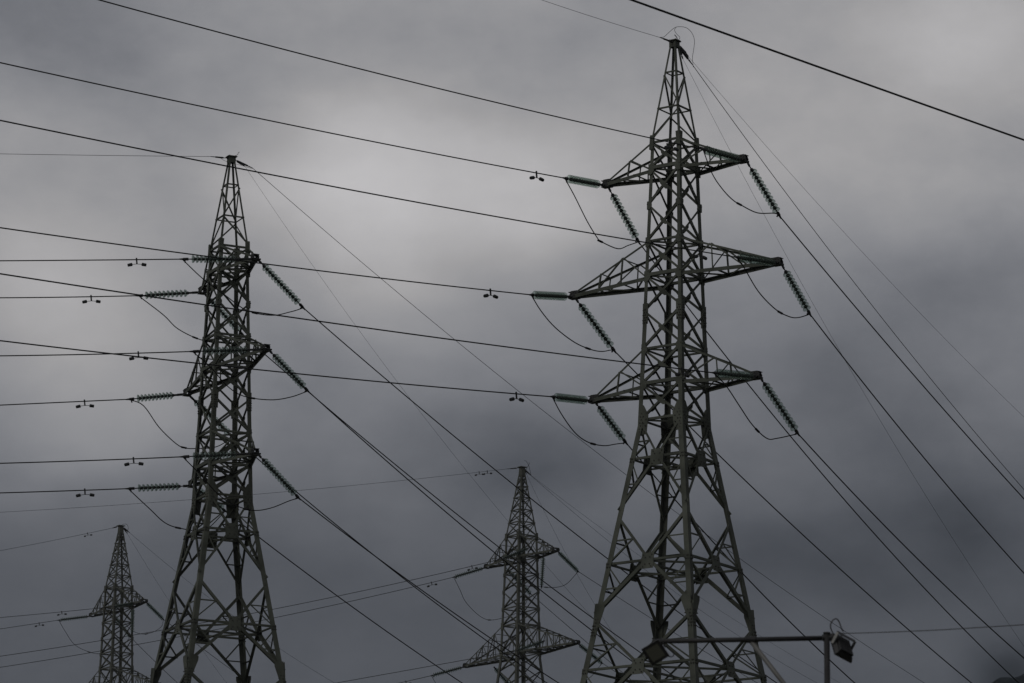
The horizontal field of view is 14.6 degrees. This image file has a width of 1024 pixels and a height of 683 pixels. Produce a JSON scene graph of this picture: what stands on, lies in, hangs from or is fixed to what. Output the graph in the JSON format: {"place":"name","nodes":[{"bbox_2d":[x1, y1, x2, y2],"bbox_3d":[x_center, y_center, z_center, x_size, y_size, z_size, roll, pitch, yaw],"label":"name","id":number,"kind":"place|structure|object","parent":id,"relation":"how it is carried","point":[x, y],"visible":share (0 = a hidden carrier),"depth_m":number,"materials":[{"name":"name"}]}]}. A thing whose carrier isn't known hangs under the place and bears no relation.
{"place":"outdoors","nodes":[
{"label":"outdoors","id":0,"kind":"place"},
{"bbox_2d":[0,0,1023,682],"label":"sky","id":1,"kind":"structure","parent":0,"point":[933,199],"materials":[{"name":"grey"}]},
{"bbox_2d":[630,0,1023,140],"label":"conductor wire","id":2,"kind":"object","parent":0,"point":[772,50],"visible":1,"depth_m":83.75,"materials":[{"name":"metal"}]},
{"bbox_2d":[992,674,1023,682],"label":"hill","id":3,"kind":"structure","parent":0,"point":[1020,679],"depth_m":798.29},
{"bbox_3d":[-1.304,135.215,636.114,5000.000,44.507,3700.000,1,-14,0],"label":"ground","id":4,"kind":"structure","parent":0,"visible":0},
{"bbox_2d":[89,525,159,682],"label":"lattice pylon","id":5,"kind":"object","parent":4,"relation":"on","point":[120,539],"visible":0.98,"depth_m":297.82,"materials":[{"name":"grey metal"}]},
{"bbox_2d":[57,615,89,621],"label":"insulator string","id":6,"kind":"object","parent":5,"relation":"attached to","point":[68,619],"visible":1,"depth_m":301.19,"materials":[{"name":"green glass"}]},
{"bbox_2d":[113,602,134,607],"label":"insulator string","id":7,"kind":"object","parent":5,"relation":"attached to","point":[121,604],"visible":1,"depth_m":295.51,"materials":[{"name":"green glass"}]},
{"bbox_2d":[0,606,112,617],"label":"conductor wire","id":8,"kind":"object","parent":7,"relation":"attached to","point":[53,612],"visible":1,"depth_m":295.22,"materials":[{"name":"metal"}]},
{"bbox_2d":[131,607,134,634],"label":"insulator string","id":9,"kind":"object","parent":5,"relation":"attached to","point":[133,613],"visible":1,"depth_m":295.01,"materials":[{"name":"green glass"}]},
{"bbox_2d":[150,155,286,682],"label":"lattice pylon","id":10,"kind":"object","parent":4,"relation":"on","point":[231,530],"visible":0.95,"depth_m":159.41,"materials":[{"name":"grey metal"}]},
{"bbox_2d":[126,392,183,402],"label":"insulator string","id":11,"kind":"object","parent":10,"relation":"attached to","point":[171,395],"visible":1,"depth_m":163.83,"materials":[{"name":"green glass"}]},
{"bbox_2d":[0,399,125,405],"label":"conductor wire","id":12,"kind":"object","parent":11,"relation":"attached to","point":[62,402],"visible":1,"depth_m":162.43,"materials":[{"name":"metal"}]},
{"bbox_2d":[132,400,231,448],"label":"jumper cable","id":13,"kind":"object","parent":11,"relation":"hanging from","point":[166,434],"visible":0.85,"depth_m":164.49,"materials":[{"name":"metal"}]},
{"bbox_2d":[125,483,188,491],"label":"insulator string","id":14,"kind":"object","parent":10,"relation":"attached to","point":[156,487],"visible":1,"depth_m":162.04,"materials":[{"name":"green glass"}]},
{"bbox_2d":[0,488,124,492],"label":"conductor wire","id":15,"kind":"object","parent":14,"relation":"attached to","point":[63,490],"visible":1,"depth_m":160.68,"materials":[{"name":"metal"}]},
{"bbox_2d":[129,490,224,530],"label":"jumper cable","id":16,"kind":"object","parent":14,"relation":"hanging from","point":[165,522],"visible":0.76,"depth_m":162.57,"materials":[{"name":"metal"}]},
{"bbox_2d":[136,289,198,298],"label":"insulator string","id":17,"kind":"object","parent":10,"relation":"attached to","point":[171,293],"visible":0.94,"depth_m":163.52,"materials":[{"name":"green glass"}]},
{"bbox_2d":[0,295,135,297],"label":"conductor wire","id":18,"kind":"object","parent":17,"relation":"attached to","point":[69,297],"visible":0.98,"depth_m":162.09,"materials":[{"name":"metal"}]},
{"bbox_2d":[142,298,230,342],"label":"jumper cable","id":19,"kind":"object","parent":17,"relation":"hanging from","point":[173,324],"visible":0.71,"depth_m":163.97,"materials":[{"name":"metal"}]},
{"bbox_2d":[189,396,230,437],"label":"insulator string","id":20,"kind":"object","parent":10,"relation":"attached to","point":[194,400],"visible":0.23,"depth_m":164.96,"materials":[{"name":"green glass"}]},
{"bbox_2d":[239,442,546,682],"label":"conductor wire","id":21,"kind":"object","parent":20,"relation":"attached to","point":[407,581],"visible":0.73,"depth_m":173.41,"materials":[{"name":"metal"}]},
{"bbox_2d":[199,488,226,512],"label":"insulator string","id":22,"kind":"object","parent":10,"relation":"attached to","point":[220,506],"visible":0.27,"depth_m":163.65,"materials":[{"name":"green glass"}]},
{"bbox_2d":[238,521,461,682],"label":"conductor wire","id":23,"kind":"object","parent":22,"relation":"attached to","point":[356,609],"visible":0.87,"depth_m":169.01,"materials":[{"name":"metal"}]},
{"bbox_2d":[179,255,251,262],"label":"insulator string","id":24,"kind":"object","parent":10,"relation":"attached to","point":[201,259],"visible":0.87,"depth_m":158.17,"materials":[{"name":"green glass"}]},
{"bbox_2d":[0,259,178,260],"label":"conductor wire","id":25,"kind":"object","parent":24,"relation":"attached to","point":[90,260],"visible":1,"depth_m":156.51,"materials":[{"name":"metal"}]},
{"bbox_2d":[183,260,302,315],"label":"jumper cable","id":26,"kind":"object","parent":24,"relation":"hanging from","point":[233,301],"visible":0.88,"depth_m":159.01,"materials":[{"name":"metal"}]},
{"bbox_2d":[180,450,251,460],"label":"insulator string","id":27,"kind":"object","parent":10,"relation":"attached to","point":[216,455],"visible":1,"depth_m":155.84,"materials":[{"name":"green glass"}]},
{"bbox_2d":[0,456,179,463],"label":"conductor wire","id":28,"kind":"object","parent":27,"relation":"attached to","point":[89,460],"visible":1,"depth_m":154.03,"materials":[{"name":"metal"}]},
{"bbox_2d":[184,458,297,510],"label":"jumper cable","id":29,"kind":"object","parent":27,"relation":"hanging from","point":[234,504],"visible":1,"depth_m":156.76,"materials":[{"name":"metal"}]},
{"bbox_2d":[205,294,243,334],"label":"insulator string","id":30,"kind":"object","parent":10,"relation":"attached to","point":[224,315],"visible":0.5,"depth_m":164.88,"materials":[{"name":"green glass"}]},
{"bbox_2d":[256,346,681,681],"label":"conductor wire","id":31,"kind":"object","parent":30,"relation":"attached to","point":[462,518],"visible":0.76,"depth_m":174.30,"materials":[{"name":"metal"}]},
{"bbox_2d":[190,346,263,354],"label":"insulator string","id":32,"kind":"object","parent":10,"relation":"attached to","point":[227,350],"visible":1,"depth_m":156.02,"materials":[{"name":"green glass"}]},
{"bbox_2d":[0,351,189,355],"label":"conductor wire","id":33,"kind":"object","parent":32,"relation":"attached to","point":[95,354],"visible":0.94,"depth_m":154.10,"materials":[{"name":"metal"}]},
{"bbox_2d":[194,353,306,399],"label":"jumper cable","id":34,"kind":"object","parent":32,"relation":"hanging from","point":[246,396],"visible":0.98,"depth_m":156.87,"materials":[{"name":"metal"}]},
{"bbox_2d":[259,455,300,499],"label":"insulator string","id":35,"kind":"object","parent":10,"relation":"attached to","point":[279,477],"visible":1,"depth_m":157.26,"materials":[{"name":"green glass"}]},
{"bbox_2d":[301,499,558,682],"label":"conductor wire","id":36,"kind":"object","parent":35,"relation":"attached to","point":[426,593],"visible":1,"depth_m":162.83,"materials":[{"name":"metal"}]},
{"bbox_2d":[258,261,305,309],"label":"insulator string","id":37,"kind":"object","parent":10,"relation":"attached to","point":[296,300],"visible":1,"depth_m":159.79,"materials":[{"name":"black glass"}]},
{"bbox_2d":[305,310,776,682],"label":"conductor wire","id":38,"kind":"object","parent":37,"relation":"attached to","point":[506,478],"visible":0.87,"depth_m":168.00,"materials":[{"name":"metal"}]},
{"bbox_2d":[270,351,309,392],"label":"insulator string","id":39,"kind":"object","parent":10,"relation":"attached to","point":[289,370],"visible":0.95,"depth_m":157.41,"materials":[{"name":"green glass"}]},
{"bbox_2d":[310,393,631,661],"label":"conductor wire","id":40,"kind":"object","parent":39,"relation":"attached to","point":[461,524],"visible":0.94,"depth_m":163.77,"materials":[{"name":"metal"}]},
{"bbox_2d":[463,466,580,682],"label":"lattice pylon","id":41,"kind":"object","parent":4,"relation":"on","point":[520,627],"visible":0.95,"depth_m":267.58,"materials":[{"name":"grey metal"}]},
{"bbox_2d":[430,666,462,676],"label":"insulator string","id":42,"kind":"object","parent":41,"relation":"attached to","point":[455,669],"visible":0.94,"depth_m":271.54,"materials":[{"name":"green glass"}]},
{"bbox_2d":[452,567,484,578],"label":"insulator string","id":43,"kind":"object","parent":41,"relation":"attached to","point":[467,573],"visible":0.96,"depth_m":271.23,"materials":[{"name":"green glass"}]},
{"bbox_2d":[0,577,451,667],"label":"conductor wire","id":44,"kind":"object","parent":43,"relation":"attached to","point":[222,628],"visible":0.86,"depth_m":269.73,"materials":[{"name":"metal"}]},
{"bbox_2d":[454,578,529,620],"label":"jumper cable","id":45,"kind":"object","parent":43,"relation":"hanging from","point":[477,614],"visible":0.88,"depth_m":271.41,"materials":[{"name":"metal"}]},
{"bbox_2d":[500,548,528,559],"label":"insulator string","id":46,"kind":"object","parent":41,"relation":"attached to","point":[518,552],"visible":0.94,"depth_m":267.06,"materials":[{"name":"green glass"}]},
{"bbox_2d":[3,559,499,655],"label":"conductor wire","id":47,"kind":"object","parent":46,"relation":"attached to","point":[255,612],"visible":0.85,"depth_m":265.65,"materials":[{"name":"metal"}]},
{"bbox_2d":[516,640,544,651],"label":"insulator string","id":48,"kind":"object","parent":41,"relation":"attached to","point":[528,647],"visible":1,"depth_m":264.01,"materials":[{"name":"green glass"}]},
{"bbox_2d":[338,651,512,682],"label":"conductor wire","id":49,"kind":"object","parent":48,"relation":"attached to","point":[423,667],"visible":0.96,"depth_m":263.46,"materials":[{"name":"metal"}]},
{"bbox_2d":[539,556,545,588],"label":"insulator string","id":50,"kind":"object","parent":41,"relation":"attached to","point":[542,575],"visible":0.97,"depth_m":265.15,"materials":[{"name":"green glass"}]},
{"bbox_2d":[558,552,578,572],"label":"insulator string","id":51,"kind":"object","parent":41,"relation":"attached to","point":[570,563],"visible":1,"depth_m":266.26,"materials":[{"name":"green glass"}]},
{"bbox_2d":[579,572,756,682],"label":"conductor wire","id":52,"kind":"object","parent":51,"relation":"attached to","point":[651,618],"visible":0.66,"depth_m":272.70,"materials":[{"name":"metal"}]},
{"bbox_2d":[568,38,783,682],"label":"lattice pylon","id":53,"kind":"object","parent":4,"relation":"on","point":[671,424],"visible":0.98,"depth_m":142.16,"materials":[{"name":"grey metal"}]},
{"bbox_2d":[529,291,571,300],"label":"insulator string","id":54,"kind":"object","parent":53,"relation":"attached to","point":[551,295],"visible":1,"depth_m":144.63,"materials":[{"name":"green glass"}]},
{"bbox_2d":[0,227,529,294],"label":"conductor wire","id":55,"kind":"object","parent":54,"relation":"attached to","point":[257,262],"visible":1,"depth_m":131.38,"materials":[{"name":"metal"}]},
{"bbox_2d":[551,393,591,403],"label":"insulator string","id":56,"kind":"object","parent":53,"relation":"attached to","point":[571,399],"visible":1,"depth_m":143.22,"materials":[{"name":"green glass"}]},
{"bbox_2d":[0,340,550,396],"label":"conductor wire","id":57,"kind":"object","parent":56,"relation":"attached to","point":[267,370],"visible":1,"depth_m":129.60,"materials":[{"name":"metal"}]},
{"bbox_2d":[563,175,604,186],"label":"insulator string","id":58,"kind":"object","parent":53,"relation":"attached to","point":[595,183],"visible":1,"depth_m":144.78,"materials":[{"name":"green glass"}]},
{"bbox_2d":[0,62,562,177],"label":"conductor wire","id":59,"kind":"object","parent":58,"relation":"attached to","point":[271,120],"visible":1,"depth_m":130.68,"materials":[{"name":"metal"}]},
{"bbox_2d":[565,179,637,248],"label":"jumper cable","id":60,"kind":"object","parent":58,"relation":"hanging from","point":[598,240],"visible":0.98,"depth_m":145.73,"materials":[{"name":"metal"}]},
{"bbox_2d":[576,300,616,353],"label":"insulator string","id":61,"kind":"object","parent":53,"relation":"attached to","point":[597,327],"visible":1,"depth_m":146.72,"materials":[{"name":"green glass"}]},
{"bbox_2d":[531,296,611,351],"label":"jumper cable","id":62,"kind":"object","parent":61,"relation":"hanging from","point":[565,335],"visible":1,"depth_m":145.62,"materials":[{"name":"metal"}]},
{"bbox_2d":[617,353,971,682],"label":"conductor wire","id":63,"kind":"object","parent":61,"relation":"attached to","point":[811,542],"visible":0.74,"depth_m":156.79,"materials":[{"name":"metal"}]},
{"bbox_2d":[595,403,627,444],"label":"insulator string","id":64,"kind":"object","parent":53,"relation":"attached to","point":[612,424],"visible":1,"depth_m":145.10,"materials":[{"name":"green glass"}]},
{"bbox_2d":[552,398,624,445],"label":"jumper cable","id":65,"kind":"object","parent":64,"relation":"hanging from","point":[591,443],"visible":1,"depth_m":144.05,"materials":[{"name":"metal"}]},
{"bbox_2d":[628,445,854,682],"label":"conductor wire","id":66,"kind":"object","parent":64,"relation":"attached to","point":[754,585],"visible":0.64,"depth_m":151.57,"materials":[{"name":"metal"}]},
{"bbox_2d":[608,188,639,244],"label":"insulator string","id":67,"kind":"object","parent":53,"relation":"attached to","point":[613,195],"visible":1,"depth_m":146.68,"materials":[{"name":"green glass"}]},
{"bbox_2d":[640,243,1018,682],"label":"conductor wire","id":68,"kind":"object","parent":67,"relation":"attached to","point":[841,496],"visible":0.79,"depth_m":156.33,"materials":[{"name":"metal"}]},
{"bbox_2d":[681,48,691,63],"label":"tension fitting","id":69,"kind":"object","parent":53,"relation":"attached to","point":[685,55],"visible":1,"depth_m":145.96,"materials":[{"name":"metal"}]},
{"bbox_2d":[692,64,1022,487],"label":"earth wire","id":70,"kind":"object","parent":69,"relation":"attached to","point":[850,277],"visible":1,"depth_m":153.15,"materials":[{"name":"metal"}]},
{"bbox_2d":[701,148,743,160],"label":"insulator string","id":71,"kind":"object","parent":53,"relation":"attached to","point":[723,154],"visible":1,"depth_m":141.44,"materials":[{"name":"green glass"}]},
{"bbox_2d":[99,0,700,148],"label":"conductor wire","id":72,"kind":"object","parent":71,"relation":"attached to","point":[388,75],"visible":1,"depth_m":126.18,"materials":[{"name":"metal"}]},
{"bbox_2d":[664,140,678,151],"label":"vibration damper","id":73,"kind":"object","parent":72,"relation":"attached to","point":[674,148],"visible":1,"depth_m":138.95,"materials":[{"name":"metal"}]},
{"bbox_2d":[703,151,776,213],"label":"jumper cable","id":74,"kind":"object","parent":71,"relation":"hanging from","point":[738,203],"visible":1,"depth_m":142.36,"materials":[{"name":"metal"}]},
{"bbox_2d":[712,369,755,379],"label":"insulator string","id":75,"kind":"object","parent":53,"relation":"attached to","point":[738,375],"visible":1,"depth_m":139.17,"materials":[{"name":"green glass"}]},
{"bbox_2d":[0,273,711,372],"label":"conductor wire","id":76,"kind":"object","parent":75,"relation":"attached to","point":[342,324],"visible":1,"depth_m":121.67,"materials":[{"name":"metal"}]},
{"bbox_2d":[735,253,777,265],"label":"insulator string","id":77,"kind":"object","parent":53,"relation":"attached to","point":[757,259],"visible":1,"depth_m":139.66,"materials":[{"name":"green glass"}]},
{"bbox_2d":[0,120,734,257],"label":"conductor wire","id":78,"kind":"object","parent":77,"relation":"attached to","point":[355,190],"visible":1,"depth_m":121.61,"materials":[{"name":"metal"}]},
{"bbox_2d":[737,258,809,317],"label":"jumper cable","id":79,"kind":"object","parent":77,"relation":"hanging from","point":[780,312],"visible":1,"depth_m":140.51,"materials":[{"name":"metal"}]},
{"bbox_2d":[747,163,781,218],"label":"insulator string","id":80,"kind":"object","parent":53,"relation":"attached to","point":[760,184],"visible":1,"depth_m":143.41,"materials":[{"name":"green glass"}]},
{"bbox_2d":[782,219,1023,498],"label":"conductor wire","id":81,"kind":"object","parent":80,"relation":"attached to","point":[899,358],"visible":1,"depth_m":149.44,"materials":[{"name":"metal"}]},
{"bbox_2d":[761,379,799,435],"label":"insulator string","id":82,"kind":"object","parent":53,"relation":"attached to","point":[772,395],"visible":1,"depth_m":141.29,"materials":[{"name":"green glass"}]},
{"bbox_2d":[715,374,796,439],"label":"jumper cable","id":83,"kind":"object","parent":82,"relation":"hanging from","point":[757,430],"visible":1,"depth_m":140.18,"materials":[{"name":"metal"}]},
{"bbox_2d":[800,435,1023,658],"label":"conductor wire","id":84,"kind":"object","parent":82,"relation":"attached to","point":[907,548],"visible":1,"depth_m":146.98,"materials":[{"name":"metal"}]},
{"bbox_2d":[781,266,811,316],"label":"insulator string","id":85,"kind":"object","parent":53,"relation":"attached to","point":[788,275],"visible":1,"depth_m":141.52,"materials":[{"name":"green glass"}]},
{"bbox_2d":[812,316,1023,573],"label":"conductor wire","id":86,"kind":"object","parent":85,"relation":"attached to","point":[914,445],"visible":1,"depth_m":146.66,"materials":[{"name":"metal"}]},
{"bbox_2d":[652,632,840,682],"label":"light mast","id":87,"kind":"object","parent":4,"relation":"on","point":[826,637],"visible":1,"depth_m":39.95,"materials":[{"name":"black metal"}]},
{"bbox_2d":[641,637,669,665],"bbox_3d":[1.435,3.087,39.922,0.227,0.205,0.129,-32,8,14],"label":"floodlight","id":88,"kind":"object","parent":87,"relation":"attached to","point":[655,652],"visible":1,"depth_m":39.86,"materials":[{"name":"black metal"}]},
{"bbox_2d":[830,631,855,662],"bbox_3d":[3.323,3.041,40.031,0.131,0.262,0.284,-38,-46,26],"label":"floodlight","id":89,"kind":"object","parent":87,"relation":"attached to","point":[842,647],"visible":1,"depth_m":39.99,"materials":[{"name":"metal"}]},
{"bbox_2d":[843,624,1023,633],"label":"supply cable","id":90,"kind":"object","parent":89,"relation":"attached to","point":[933,630],"visible":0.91,"depth_m":40.40,"materials":[{"name":"black rubber"}]},
{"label":"tension fitting","id":91,"kind":"object","parent":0,"visible":0},
{"bbox_2d":[693,62,1023,416],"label":"earth wire","id":92,"kind":"object","parent":91,"relation":"attached to","point":[863,253],"visible":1,"depth_m":158.21,"materials":[{"name":"metal"}]},
{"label":"tension fitting","id":93,"kind":"object","parent":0,"visible":0},
{"bbox_2d":[692,77,1023,645],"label":"earth wire","id":94,"kind":"object","parent":93,"relation":"attached to","point":[850,369],"visible":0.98,"depth_m":148.98,"materials":[{"name":"metal"}]},
{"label":"tension fitting","id":95,"kind":"object","parent":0,"visible":0},
{"bbox_2d":[26,154,210,156],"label":"earth wire","id":96,"kind":"object","parent":95,"relation":"attached to","point":[115,155],"visible":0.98,"depth_m":160.86,"materials":[{"name":"metal"}]},
{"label":"tension fitting","id":97,"kind":"object","parent":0,"visible":0},
{"bbox_2d":[254,169,923,682],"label":"earth wire","id":98,"kind":"object","parent":97,"relation":"attached to","point":[564,427],"visible":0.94,"depth_m":175.03,"materials":[{"name":"metal"}]},
{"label":"tension fitting","id":99,"kind":"object","parent":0,"visible":0},
{"bbox_2d":[245,167,593,618],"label":"earth wire","id":100,"kind":"object","parent":99,"relation":"attached to","point":[414,404],"visible":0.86,"depth_m":166.64,"materials":[{"name":"metal"}]},
{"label":"tension fitting","id":101,"kind":"object","parent":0,"visible":0},
{"bbox_2d":[11,469,503,511],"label":"earth wire","id":102,"kind":"object","parent":101,"relation":"attached to","point":[254,494],"visible":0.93,"depth_m":268.79,"materials":[{"name":"metal"}]},
{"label":"tension fitting","id":103,"kind":"object","parent":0,"visible":0},
{"bbox_2d":[535,479,814,681],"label":"earth wire","id":104,"kind":"object","parent":103,"relation":"attached to","point":[667,586],"visible":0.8,"depth_m":282.76,"materials":[{"name":"metal"}]},
{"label":"tension fitting","id":105,"kind":"object","parent":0,"visible":0},
{"bbox_2d":[531,475,837,681],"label":"earth wire","id":106,"kind":"object","parent":105,"relation":"attached to","point":[676,581],"visible":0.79,"depth_m":287.79,"materials":[{"name":"metal"}]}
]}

